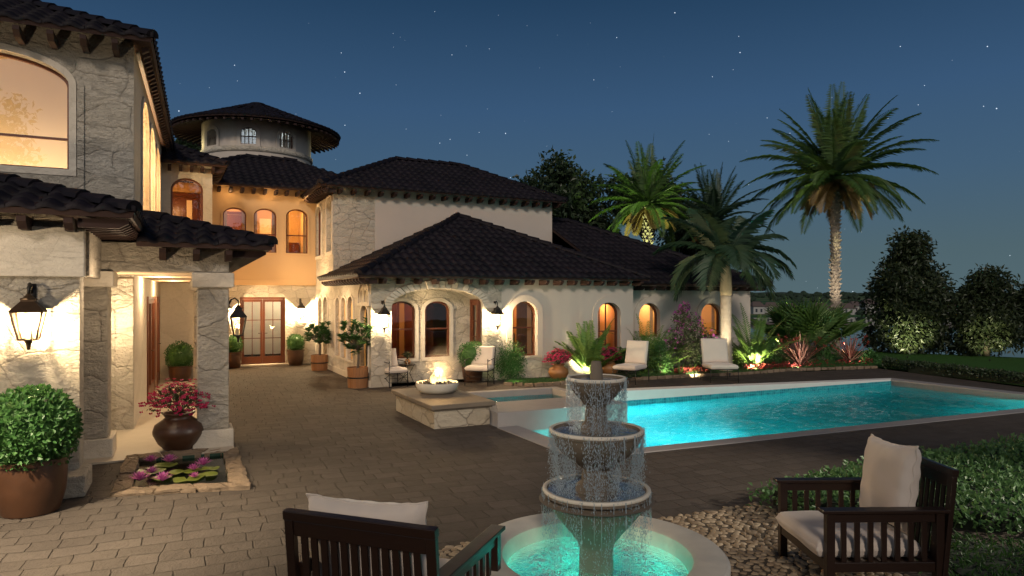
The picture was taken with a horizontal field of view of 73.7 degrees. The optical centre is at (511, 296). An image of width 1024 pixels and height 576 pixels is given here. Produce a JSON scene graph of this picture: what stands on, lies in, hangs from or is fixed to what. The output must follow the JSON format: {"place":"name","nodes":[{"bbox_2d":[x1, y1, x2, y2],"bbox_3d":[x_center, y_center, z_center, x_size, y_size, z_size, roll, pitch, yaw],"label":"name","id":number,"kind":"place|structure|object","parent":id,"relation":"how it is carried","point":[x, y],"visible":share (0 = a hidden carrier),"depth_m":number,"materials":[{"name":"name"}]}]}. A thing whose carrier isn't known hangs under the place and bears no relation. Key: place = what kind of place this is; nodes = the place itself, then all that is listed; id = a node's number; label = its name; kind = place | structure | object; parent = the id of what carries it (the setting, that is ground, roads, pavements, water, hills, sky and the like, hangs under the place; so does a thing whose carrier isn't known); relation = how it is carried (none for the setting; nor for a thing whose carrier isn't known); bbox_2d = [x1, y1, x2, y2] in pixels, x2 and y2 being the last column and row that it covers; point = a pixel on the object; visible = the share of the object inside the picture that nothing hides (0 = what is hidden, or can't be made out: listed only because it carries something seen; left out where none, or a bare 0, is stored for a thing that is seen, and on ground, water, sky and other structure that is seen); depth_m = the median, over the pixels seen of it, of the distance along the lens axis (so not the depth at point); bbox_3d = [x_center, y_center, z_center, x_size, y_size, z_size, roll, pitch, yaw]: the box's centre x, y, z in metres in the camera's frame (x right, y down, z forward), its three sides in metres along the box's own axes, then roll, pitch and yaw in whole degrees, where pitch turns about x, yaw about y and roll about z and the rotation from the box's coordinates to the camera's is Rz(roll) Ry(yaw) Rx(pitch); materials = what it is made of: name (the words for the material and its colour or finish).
{"place":"outdoors","nodes":[
{"label":"outdoors","id":0,"kind":"place"},
{"bbox_2d":[0,341,1023,575],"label":"patio","id":1,"kind":"structure","parent":0,"point":[301,431],"depth_m":8.44,"materials":[{"name":"brown stone"}]},
{"bbox_2d":[0,383,83,518],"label":"potted boxwood","id":2,"kind":"object","parent":1,"relation":"on","point":[41,429],"visible":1,"depth_m":6.75,"materials":[{"name":"plant"}]},
{"bbox_2d":[0,0,277,498],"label":"house wing","id":3,"kind":"structure","parent":1,"relation":"on","point":[115,264],"depth_m":10.29,"materials":[{"name":"beige stone"}]},
{"bbox_2d":[8,282,47,349],"bbox_3d":[-5.268,0.214,7.445,0.318,0.741,0.328,0,0,-26],"label":"wall lantern","id":4,"kind":"object","parent":3,"relation":"attached to","point":[28,303],"depth_m":7.39,"materials":[{"name":"black metal"}]},
{"bbox_2d":[0,52,68,168],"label":"window","id":5,"kind":"structure","parent":3,"relation":"in","point":[5,55],"depth_m":10.83,"materials":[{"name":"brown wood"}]},
{"bbox_2d":[147,297,155,401],"bbox_3d":[-7.835,1.085,14.820,0.128,2.170,2.300,0,0,-24],"label":"door","id":6,"kind":"structure","parent":3,"relation":"in","point":[151,301],"depth_m":14.85,"materials":[{"name":"brown wood"}]},
{"bbox_2d":[156,297,160,385],"bbox_3d":[-8.781,1.085,16.918,0.128,2.170,0.900,0,0,-24],"label":"door","id":7,"kind":"structure","parent":3,"relation":"in","point":[158,343],"depth_m":16.52,"materials":[{"name":"brown wood"}]},
{"bbox_2d":[138,378,215,450],"bbox_3d":[-4.758,1.663,9.722,1.027,1.014,1.032,0,0,0],"label":"flower urn","id":8,"kind":"object","parent":3,"relation":"on","point":[179,427],"visible":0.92,"depth_m":9.55,"materials":[{"name":"brown ceramic"}]},
{"bbox_2d":[163,340,192,381],"bbox_3d":[-8.536,1.659,17.589,0.783,1.081,0.835,0,0,0],"label":"potted boxwood","id":9,"kind":"object","parent":3,"relation":"on","point":[179,358],"visible":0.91,"depth_m":17.39,"materials":[{"name":"plant"}]},
{"bbox_2d":[229,297,246,341],"bbox_3d":[-4.101,0.349,10.198,0.259,0.676,0.238,0,0,-25],"label":"wall lantern","id":10,"kind":"object","parent":3,"relation":"attached to","point":[238,312],"depth_m":10.16,"materials":[{"name":"black metal"}]},
{"bbox_2d":[110,447,250,496],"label":"lily pond","id":11,"kind":"structure","parent":1,"relation":"on","point":[229,461],"depth_m":8.35,"materials":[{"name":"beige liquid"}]},
{"bbox_2d":[130,470,149,480],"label":"water lily","id":12,"kind":"object","parent":11,"relation":"on","point":[139,476],"visible":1,"depth_m":8.10,"materials":[{"name":"pink plant"}]},
{"bbox_2d":[137,467,165,473],"bbox_3d":[-4.566,2.199,8.634,0.362,0.016,0.364,0,0,0],"label":"lily pad","id":13,"kind":"object","parent":11,"relation":"on","point":[159,469],"visible":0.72,"depth_m":8.65,"materials":[{"name":"green plant"}]},
{"bbox_2d":[153,471,170,480],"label":"water lily","id":14,"kind":"object","parent":11,"relation":"on","point":[163,476],"visible":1,"depth_m":8.10,"materials":[{"name":"pink plant"}]},
{"bbox_2d":[154,462,177,466],"bbox_3d":[-4.536,2.200,8.937,0.291,0.016,0.286,0,0,0],"label":"lily pad","id":15,"kind":"object","parent":11,"relation":"on","point":[165,464],"visible":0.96,"depth_m":8.94,"materials":[{"name":"green plant"}]},
{"bbox_2d":[163,454,176,461],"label":"water lily","id":16,"kind":"object","parent":15,"relation":"on","point":[169,458],"visible":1,"depth_m":9.01,"materials":[{"name":"purple plant"}]},
{"bbox_2d":[173,475,200,482],"bbox_3d":[-3.928,2.197,8.232,0.312,0.016,0.316,0,0,0],"label":"lily pad","id":17,"kind":"object","parent":11,"relation":"on","point":[181,479],"visible":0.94,"depth_m":8.22,"materials":[{"name":"green plant"}]},
{"bbox_2d":[182,468,200,473],"bbox_3d":[-4.045,2.198,8.627,0.244,0.016,0.241,0,0,0],"label":"lily pad","id":18,"kind":"object","parent":11,"relation":"on","point":[187,471],"visible":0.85,"depth_m":8.64,"materials":[{"name":"green plant"}]},
{"bbox_2d":[195,457,211,464],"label":"water lily","id":19,"kind":"object","parent":11,"relation":"on","point":[202,461],"visible":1,"depth_m":8.84,"materials":[{"name":"pink plant"}]},
{"bbox_2d":[197,471,217,477],"bbox_3d":[-3.790,2.198,8.423,0.292,0.016,0.292,0,0,0],"label":"lily pad","id":20,"kind":"object","parent":11,"relation":"on","point":[211,473],"visible":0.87,"depth_m":8.48,"materials":[{"name":"green plant"}]},
{"bbox_2d":[201,466,218,469],"bbox_3d":[-3.865,2.196,8.743,0.220,0.016,0.217,0,0,0],"label":"lily pad","id":21,"kind":"object","parent":11,"relation":"on","point":[208,468],"visible":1,"depth_m":8.74,"materials":[{"name":"green plant"}]},
{"bbox_2d":[174,137,200,150],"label":"broadleaf tree","id":22,"kind":"object","parent":1,"relation":"on","point":[185,143],"visible":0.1,"depth_m":35.16,"materials":[{"name":"green plant"}]},
{"bbox_2d":[229,334,242,368],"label":"potted boxwood","id":23,"kind":"object","parent":1,"relation":"on","point":[235,354],"visible":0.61,"depth_m":20.82,"materials":[{"name":"plant"}]},
{"bbox_2d":[286,334,304,365],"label":"potted boxwood","id":24,"kind":"object","parent":1,"relation":"on","point":[296,350],"visible":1,"depth_m":21.66,"materials":[{"name":"plant"}]},
{"bbox_2d":[303,321,331,370],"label":"tub tree","id":25,"kind":"object","parent":1,"relation":"on","point":[319,361],"visible":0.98,"depth_m":20.26,"materials":[{"name":"green plant"}]},
{"bbox_2d":[337,316,374,388],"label":"tub tree","id":26,"kind":"object","parent":1,"relation":"on","point":[357,376],"visible":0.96,"depth_m":16.41,"materials":[{"name":"green plant"}]},
{"bbox_2d":[384,348,407,387],"bbox_3d":[-2.952,1.750,16.820,0.540,0.900,0.691,0,0,-38],"label":"patio chair","id":27,"kind":"object","parent":1,"relation":"on","point":[395,368],"visible":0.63,"depth_m":16.67,"materials":[{"name":"beige fabric"}]},
{"bbox_2d":[399,363,415,383],"bbox_3d":[-2.662,1.962,17.383,0.420,0.484,0.420,0,0,-17],"label":"side table","id":28,"kind":"object","parent":1,"relation":"on","point":[410,364],"visible":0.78,"depth_m":17.28,"materials":[{"name":"black metal"}]},
{"bbox_2d":[401,350,412,363],"bbox_3d":[-2.659,1.537,17.382,0.369,0.365,0.287,0,0,-15],"label":"flower urn","id":29,"kind":"object","parent":28,"relation":"on","point":[406,355],"visible":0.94,"depth_m":17.33,"materials":[{"name":"green plant"}]},
{"bbox_2d":[391,388,495,428],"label":"fire plinth","id":30,"kind":"structure","parent":1,"relation":"on","point":[457,408],"depth_m":11.67,"materials":[{"name":"stone"}]},
{"bbox_2d":[416,375,458,393],"bbox_3d":[-1.396,1.611,12.764,0.800,0.367,0.800,0,0,0],"label":"fire bowl","id":31,"kind":"object","parent":30,"relation":"on","point":[434,385],"visible":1,"depth_m":12.50,"materials":[{"name":"concrete"}]},
{"bbox_2d":[160,143,772,387],"bbox_3d":[-2.475,-1.366,23.586,19.133,7.272,13.080,0,0,-27],"label":"villa","id":32,"kind":"object","parent":1,"relation":"on","point":[439,257],"visible":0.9,"depth_m":20.63,"materials":[{"name":"stone"}]},
{"bbox_2d":[171,179,202,220],"bbox_3d":[-8.918,-2.265,18.727,0.800,1.930,0.070,0,0,-27],"label":"window","id":33,"kind":"structure","parent":32,"relation":"in","point":[179,180],"depth_m":18.72,"materials":[{"name":"brown wood"}]},
{"bbox_2d":[223,208,245,229],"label":"window","id":34,"kind":"structure","parent":32,"relation":"in","point":[225,212],"depth_m":21.43,"materials":[{"name":"brown wood"}]},
{"bbox_2d":[171,102,340,165],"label":"round tower","id":35,"kind":"structure","parent":32,"relation":"on","point":[256,128],"depth_m":25.78,"materials":[{"name":"beige paint"}]},
{"bbox_2d":[240,297,284,364],"bbox_3d":[-7.972,1.095,21.822,1.370,2.150,0.128,0,0,-27],"label":"door","id":36,"kind":"structure","parent":32,"relation":"in","point":[262,359],"depth_m":21.83,"materials":[{"name":"brown wood"}]},
{"bbox_2d":[254,209,275,252],"bbox_3d":[-7.922,-2.055,21.846,0.680,1.511,0.190,0,0,-27],"label":"window","id":37,"kind":"structure","parent":32,"relation":"in","point":[255,214],"depth_m":21.90,"materials":[{"name":"brown wood"}]},
{"bbox_2d":[286,210,306,253],"bbox_3d":[-7.053,-2.069,22.287,0.690,1.539,0.190,0,0,-27],"label":"window","id":38,"kind":"structure","parent":32,"relation":"in","point":[304,235],"depth_m":22.30,"materials":[{"name":"brown wood"}]},
{"bbox_2d":[297,298,305,320],"bbox_3d":[-6.848,0.424,22.160,0.261,0.741,0.285,0,0,-27],"label":"wall lantern","id":39,"kind":"object","parent":32,"relation":"attached to","point":[300,305],"depth_m":22.13,"materials":[{"name":"black metal"}]},
{"bbox_2d":[319,210,320,255],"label":"window","id":40,"kind":"structure","parent":32,"relation":"in","point":[319,210],"depth_m":22.42,"materials":[{"name":"brown wood"}]},
{"bbox_2d":[378,300,390,332],"bbox_3d":[-3.079,0.481,16.440,0.275,0.783,0.301,0,0,-27],"label":"wall lantern","id":41,"kind":"object","parent":32,"relation":"attached to","point":[384,311],"depth_m":16.39,"materials":[{"name":"black metal"}]},
{"bbox_2d":[392,301,413,357],"bbox_3d":[-2.861,0.850,17.507,0.720,1.460,0.070,0,0,-27],"label":"window","id":42,"kind":"structure","parent":32,"relation":"in","point":[407,303],"depth_m":17.62,"materials":[{"name":"brown wood"}]},
{"bbox_2d":[425,301,448,356],"bbox_3d":[-1.994,0.850,17.948,0.700,1.460,0.070,0,0,-27],"label":"window","id":43,"kind":"structure","parent":32,"relation":"in","point":[444,304],"depth_m":18.00,"materials":[{"name":"brown wood"}]},
{"bbox_2d":[470,300,480,345],"bbox_3d":[-0.991,1.115,18.025,0.128,2.070,0.500,0,0,-27],"label":"door","id":44,"kind":"structure","parent":32,"relation":"in","point":[472,302],"depth_m":17.90,"materials":[{"name":"brown wood"}]},
{"bbox_2d":[490,301,503,330],"bbox_3d":[-0.386,0.501,17.807,0.276,0.783,0.302,0,0,-27],"label":"wall lantern","id":45,"kind":"object","parent":32,"relation":"attached to","point":[496,310],"depth_m":17.78,"materials":[{"name":"black metal"}]},
{"bbox_2d":[513,302,534,355],"bbox_3d":[0.243,0.908,18.534,0.760,1.584,0.190,0,0,-27],"label":"window","id":46,"kind":"structure","parent":32,"relation":"in","point":[529,307],"depth_m":18.65,"materials":[{"name":"brown wood"}]},
{"bbox_2d":[598,303,616,363],"bbox_3d":[2.699,1.135,19.737,0.790,1.930,0.070,0,0,-27],"label":"window","id":47,"kind":"structure","parent":32,"relation":"in","point":[615,311],"depth_m":19.87,"materials":[{"name":"brown wood"}]},
{"bbox_2d":[639,303,656,336],"bbox_3d":[4.117,0.775,21.175,0.800,1.150,0.190,0,0,-27],"label":"window","id":48,"kind":"structure","parent":32,"relation":"in","point":[652,308],"depth_m":21.30,"materials":[{"name":"brown wood"}]},
{"bbox_2d":[702,303,718,335],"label":"window","id":49,"kind":"structure","parent":32,"relation":"in","point":[713,308],"depth_m":22.46,"materials":[{"name":"brown wood"}]},
{"bbox_2d":[457,341,482,382],"bbox_3d":[-1.024,1.665,17.608,0.827,1.071,0.798,0,0,0],"label":"potted boxwood","id":50,"kind":"object","parent":1,"relation":"on","point":[468,351],"visible":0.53,"depth_m":17.39,"materials":[{"name":"plant"}]},
{"bbox_2d":[464,346,495,385],"bbox_3d":[-0.793,1.730,17.137,0.640,0.940,0.691,0,0,16],"label":"patio chair","id":51,"kind":"object","parent":1,"relation":"on","point":[484,361],"visible":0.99,"depth_m":17.22,"materials":[{"name":"beige fabric"}]},
{"bbox_2d":[512,146,608,223],"bbox_3d":[2.346,-2.756,36.343,5.785,10.117,5.254,0,0,35],"label":"broadleaf tree","id":52,"kind":"object","parent":1,"relation":"on","point":[570,184],"visible":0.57,"depth_m":35.05,"materials":[{"name":"green plant"}]},
{"bbox_2d":[555,196,621,234],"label":"broadleaf tree","id":53,"kind":"object","parent":1,"relation":"on","point":[602,221],"visible":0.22,"depth_m":35.88,"materials":[{"name":"green plant"}]},
{"bbox_2d":[612,340,649,384],"bbox_3d":[3.073,1.677,17.570,0.656,1.045,0.931,0,0,34],"label":"lounge chair","id":54,"kind":"object","parent":1,"relation":"on","point":[637,352],"visible":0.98,"depth_m":17.70,"materials":[{"name":"beige fabric"}]},
{"bbox_2d":[583,138,714,250],"bbox_3d":[6.173,-2.620,31.557,5.965,9.841,5.765,0,0,0],"label":"date palm","id":55,"kind":"object","parent":1,"relation":"on","point":[650,203],"visible":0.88,"depth_m":31.06,"materials":[{"name":"green plant"}]},
{"bbox_2d":[439,502,908,575],"bbox_3d":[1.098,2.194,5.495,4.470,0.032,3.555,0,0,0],"label":"cobblestones","id":56,"kind":"structure","parent":1,"relation":"on","point":[738,557],"depth_m":6.06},
{"bbox_2d":[282,493,504,575],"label":"garden armchair","id":57,"kind":"object","parent":56,"relation":"on","point":[349,537],"visible":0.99,"depth_m":3.77,"materials":[{"name":"brown wood"}]},
{"bbox_2d":[479,361,730,575],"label":"fountain","id":58,"kind":"object","parent":56,"relation":"on","point":[593,523],"visible":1,"depth_m":4.70,"materials":[{"name":"stone"}]},
{"bbox_2d":[773,434,958,575],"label":"garden armchair","id":59,"kind":"object","parent":56,"relation":"on","point":[829,539],"visible":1,"depth_m":5.08,"materials":[{"name":"brown wood"}]},
{"bbox_2d":[653,191,704,255],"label":"broadleaf tree","id":60,"kind":"object","parent":1,"relation":"on","point":[679,234],"visible":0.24,"depth_m":38.56,"materials":[{"name":"green plant"}]},
{"bbox_2d":[503,362,871,385],"bbox_3d":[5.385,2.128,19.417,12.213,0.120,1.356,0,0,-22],"label":"bed grass","id":61,"kind":"structure","parent":1,"relation":"on","point":[523,380],"depth_m":18.87,"materials":[{"name":"green plant"}]},
{"bbox_2d":[492,338,527,380],"bbox_3d":[-0.069,1.766,17.917,0.987,1.392,1.062,0,0,0],"label":"boxwood bush","id":62,"kind":"object","parent":61,"relation":"on","point":[511,359],"visible":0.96,"depth_m":17.80,"materials":[{"name":"green plant"}]},
{"bbox_2d":[542,348,572,379],"bbox_3d":[1.203,1.783,18.049,0.844,0.835,0.816,0,0,0],"label":"flower urn","id":63,"kind":"object","parent":61,"relation":"on","point":[558,369],"visible":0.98,"depth_m":17.89,"materials":[{"name":"pink plant"}]},
{"bbox_2d":[554,317,650,373],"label":"fern palm","id":64,"kind":"object","parent":61,"relation":"on","point":[584,356],"visible":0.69,"depth_m":18.44,"materials":[{"name":"green plant"}]},
{"bbox_2d":[600,346,621,373],"bbox_3d":[2.708,1.794,19.033,0.793,0.812,0.800,0,0,0],"label":"flower urn","id":65,"kind":"object","parent":61,"relation":"on","point":[608,368],"visible":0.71,"depth_m":18.84,"materials":[{"name":"pink plant"}]},
{"bbox_2d":[614,347,641,372],"bbox_3d":[3.285,1.896,19.567,1.063,0.977,0.876,0,0,0],"label":"bed shrub","id":66,"kind":"object","parent":61,"relation":"on","point":[621,360],"visible":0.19,"depth_m":19.48,"materials":[{"name":"green plant"}]},
{"bbox_2d":[609,315,691,369],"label":"fern palm","id":67,"kind":"object","parent":61,"relation":"on","point":[645,338],"visible":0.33,"depth_m":19.80,"materials":[{"name":"green plant"}]},
{"bbox_2d":[636,344,667,373],"bbox_3d":[3.930,1.867,19.307,1.041,1.098,0.986,0,0,16],"label":"bed shrub","id":68,"kind":"object","parent":61,"relation":"on","point":[650,360],"visible":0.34,"depth_m":19.17,"materials":[{"name":"green plant"}]},
{"bbox_2d":[649,337,674,373],"bbox_3d":[4.184,1.680,19.032,0.745,1.113,0.640,0,0,0],"label":"shrub","id":69,"kind":"object","parent":61,"relation":"on","point":[662,361],"visible":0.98,"depth_m":18.97,"materials":[{"name":"green plant"}]},
{"bbox_2d":[654,337,692,368],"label":"fern palm","id":70,"kind":"object","parent":61,"relation":"on","point":[675,357],"visible":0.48,"depth_m":19.54,"materials":[{"name":"green plant"}]},
{"bbox_2d":[663,301,717,369],"bbox_3d":[5.172,1.175,19.860,1.657,2.102,1.068,0,0,0],"label":"bougainvillea","id":71,"kind":"object","parent":61,"relation":"on","point":[695,342],"visible":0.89,"depth_m":19.77,"materials":[{"name":"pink plant"}]},
{"bbox_2d":[732,345,749,367],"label":"bed shrub","id":72,"kind":"object","parent":61,"relation":"on","point":[739,361],"visible":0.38,"depth_m":20.92,"materials":[{"name":"green plant"}]},
{"bbox_2d":[703,304,806,368],"bbox_3d":[7.416,1.194,20.391,2.579,2.012,2.531,0,0,-27],"label":"fern palm","id":73,"kind":"object","parent":61,"relation":"on","point":[756,351],"visible":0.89,"depth_m":20.29,"materials":[{"name":"green plant"}]},
{"bbox_2d":[674,357,872,373],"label":"bedding flowers","id":74,"kind":"object","parent":61,"relation":"on","point":[787,364],"visible":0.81,"depth_m":20.41,"materials":[{"name":"red plant"}]},
{"bbox_2d":[760,337,790,364],"bbox_3d":[8.486,1.811,21.981,1.105,1.136,1.110,0,0,0],"label":"bed shrub","id":75,"kind":"object","parent":61,"relation":"on","point":[774,356],"visible":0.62,"depth_m":21.93,"materials":[{"name":"green plant"}]},
{"bbox_2d":[504,366,877,386],"bbox_3d":[5.503,2.165,18.883,12.095,0.100,0.579,0,0,-21],"label":"bed edging","id":76,"kind":"object","parent":1,"relation":"on","point":[702,375],"visible":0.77,"depth_m":18.84,"materials":[{"name":"brown stone"}]},
{"bbox_2d":[659,162,774,251],"bbox_3d":[10.033,-2.227,33.998,5.021,9.054,5.160,0,0,-15],"label":"date palm","id":77,"kind":"object","parent":1,"relation":"on","point":[718,198],"visible":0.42,"depth_m":33.57,"materials":[{"name":"green plant"}]},
{"bbox_2d":[699,338,738,382],"bbox_3d":[5.390,1.657,17.796,0.756,1.086,0.891,0,0,-3],"label":"lounge chair","id":78,"kind":"object","parent":1,"relation":"on","point":[714,353],"visible":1,"depth_m":18.02,"materials":[{"name":"beige fabric"}]},
{"bbox_2d":[652,208,796,370],"bbox_3d":[6.229,-0.129,19.760,4.094,4.758,3.645,0,0,0],"label":"royal palm","id":79,"kind":"object","parent":1,"relation":"on","point":[721,247],"visible":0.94,"depth_m":19.35,"materials":[{"name":"green plant"}]},
{"bbox_2d":[498,378,1023,453],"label":"swimming pool","id":80,"kind":"structure","parent":1,"relation":"in","point":[675,418],"depth_m":14.11,"materials":[{"name":"teal liquid"}]},
{"bbox_2d":[468,387,626,430],"bbox_3d":[0.332,2.535,13.280,2.620,1.130,2.818,0,0,-27],"label":"spa tub","id":81,"kind":"object","parent":80,"relation":"in","point":[539,408],"visible":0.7,"depth_m":12.23,"materials":[{"name":"white concrete"}]},
{"bbox_2d":[745,432,1023,536],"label":"box hedge","id":82,"kind":"object","parent":1,"relation":"on","point":[990,491],"visible":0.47,"depth_m":7.16,"materials":[{"name":"green plant"}]},
{"bbox_2d":[887,523,1023,575],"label":"box hedge","id":83,"kind":"object","parent":1,"relation":"on","point":[977,558],"visible":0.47,"depth_m":5.56,"materials":[{"name":"green plant"}]},
{"bbox_2d":[41,0,1023,293],"label":"sky","id":84,"kind":"structure","parent":0,"point":[491,86],"materials":[{"name":"blue"}]},
{"bbox_2d":[750,294,957,316],"bbox_3d":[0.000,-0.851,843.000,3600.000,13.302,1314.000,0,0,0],"label":"shore","id":85,"kind":"structure","parent":0,"point":[764,300],"depth_m":378.71,"materials":[{"name":"green plant"}]},
{"bbox_2d":[750,301,765,313],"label":"lakeside house","id":86,"kind":"structure","parent":85,"relation":"on","point":[757,307],"depth_m":205.02,"materials":[{"name":"white paint"}]},
{"bbox_2d":[764,302,777,312],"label":"lakeside house","id":87,"kind":"structure","parent":85,"relation":"on","point":[771,303],"depth_m":214.58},
{"bbox_2d":[840,303,855,314],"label":"lakeside house","id":88,"kind":"structure","parent":85,"relation":"on","point":[849,306],"depth_m":200.03,"materials":[{"name":"grey"}]},
{"bbox_2d":[750,291,1014,314],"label":"trees","id":89,"kind":"object","parent":85,"relation":"on","point":[849,296],"visible":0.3,"depth_m":508.82,"materials":[{"name":"plant"}]},
{"bbox_2d":[750,317,1023,357],"bbox_3d":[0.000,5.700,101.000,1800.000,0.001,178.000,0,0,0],"label":"lake","id":90,"kind":"structure","parent":0,"point":[853,319],"depth_m":88.50,"materials":[{"name":"blue liquid"}]},
{"bbox_2d":[763,350,1023,385],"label":"lawn","id":91,"kind":"structure","parent":0,"point":[1016,364],"depth_m":23.16,"materials":[{"name":"green plant"}]},
{"bbox_2d":[776,334,826,365],"bbox_3d":[8.778,1.592,20.988,1.824,1.125,1.929,0,0,-12],"label":"cordyline","id":92,"kind":"object","parent":91,"relation":"on","point":[800,355],"visible":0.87,"depth_m":20.89,"materials":[{"name":"red plant"}]},
{"bbox_2d":[750,294,870,354],"bbox_3d":[10.130,0.997,23.704,3.776,2.228,3.979,0,0,0],"label":"fan palm","id":93,"kind":"object","parent":91,"relation":"on","point":[819,320],"visible":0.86,"depth_m":22.82,"materials":[{"name":"green plant"}]},
{"bbox_2d":[809,341,840,359],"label":"bed shrub","id":94,"kind":"object","parent":91,"relation":"on","point":[825,355],"visible":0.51,"depth_m":23.38,"materials":[{"name":"green plant"}]},
{"bbox_2d":[739,82,938,353],"bbox_3d":[12.320,-2.926,26.063,6.672,10.453,6.268,0,0,-31],"label":"date palm","id":95,"kind":"object","parent":91,"relation":"on","point":[835,156],"visible":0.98,"depth_m":25.40,"materials":[{"name":"green plant"}]},
{"bbox_2d":[828,333,870,360],"bbox_3d":[11.312,1.654,22.667,1.747,1.001,1.771,0,0,0],"label":"cordyline","id":96,"kind":"object","parent":91,"relation":"on","point":[850,352],"visible":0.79,"depth_m":22.72,"materials":[{"name":"red plant"}]},
{"bbox_2d":[860,348,879,362],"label":"bed shrub","id":97,"kind":"object","parent":91,"relation":"on","point":[873,355],"visible":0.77,"depth_m":22.27,"materials":[{"name":"green plant"}]},
{"bbox_2d":[881,355,1023,385],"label":"border hedge","id":98,"kind":"object","parent":91,"relation":"on","point":[962,371],"visible":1,"depth_m":18.50,"materials":[{"name":"green plant"}]},
{"bbox_2d":[785,348,1023,386],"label":"bank","id":99,"kind":"structure","parent":0,"point":[932,375],"depth_m":31.36,"materials":[{"name":"green plant"}]},
{"bbox_2d":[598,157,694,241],"bbox_3d":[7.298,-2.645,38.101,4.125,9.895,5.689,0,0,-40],"label":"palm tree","id":100,"kind":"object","parent":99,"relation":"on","point":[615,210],"visible":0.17,"depth_m":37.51,"materials":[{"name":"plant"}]},
{"bbox_2d":[853,225,967,354],"bbox_3d":[15.359,-0.073,26.264,3.574,5.520,3.487,0,0,6],"label":"conical tree","id":101,"kind":"object","parent":99,"relation":"on","point":[911,288],"visible":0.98,"depth_m":25.74,"materials":[{"name":"green plant"}]},
{"bbox_2d":[942,263,1023,356],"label":"conical tree","id":102,"kind":"object","parent":99,"relation":"on","point":[989,321],"visible":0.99,"depth_m":24.55,"materials":[{"name":"green plant"}]},
{"bbox_2d":[1009,281,1023,353],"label":"conical tree","id":103,"kind":"object","parent":99,"relation":"on","point":[1022,297],"visible":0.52,"depth_m":24.64,"materials":[{"name":"green plant"}]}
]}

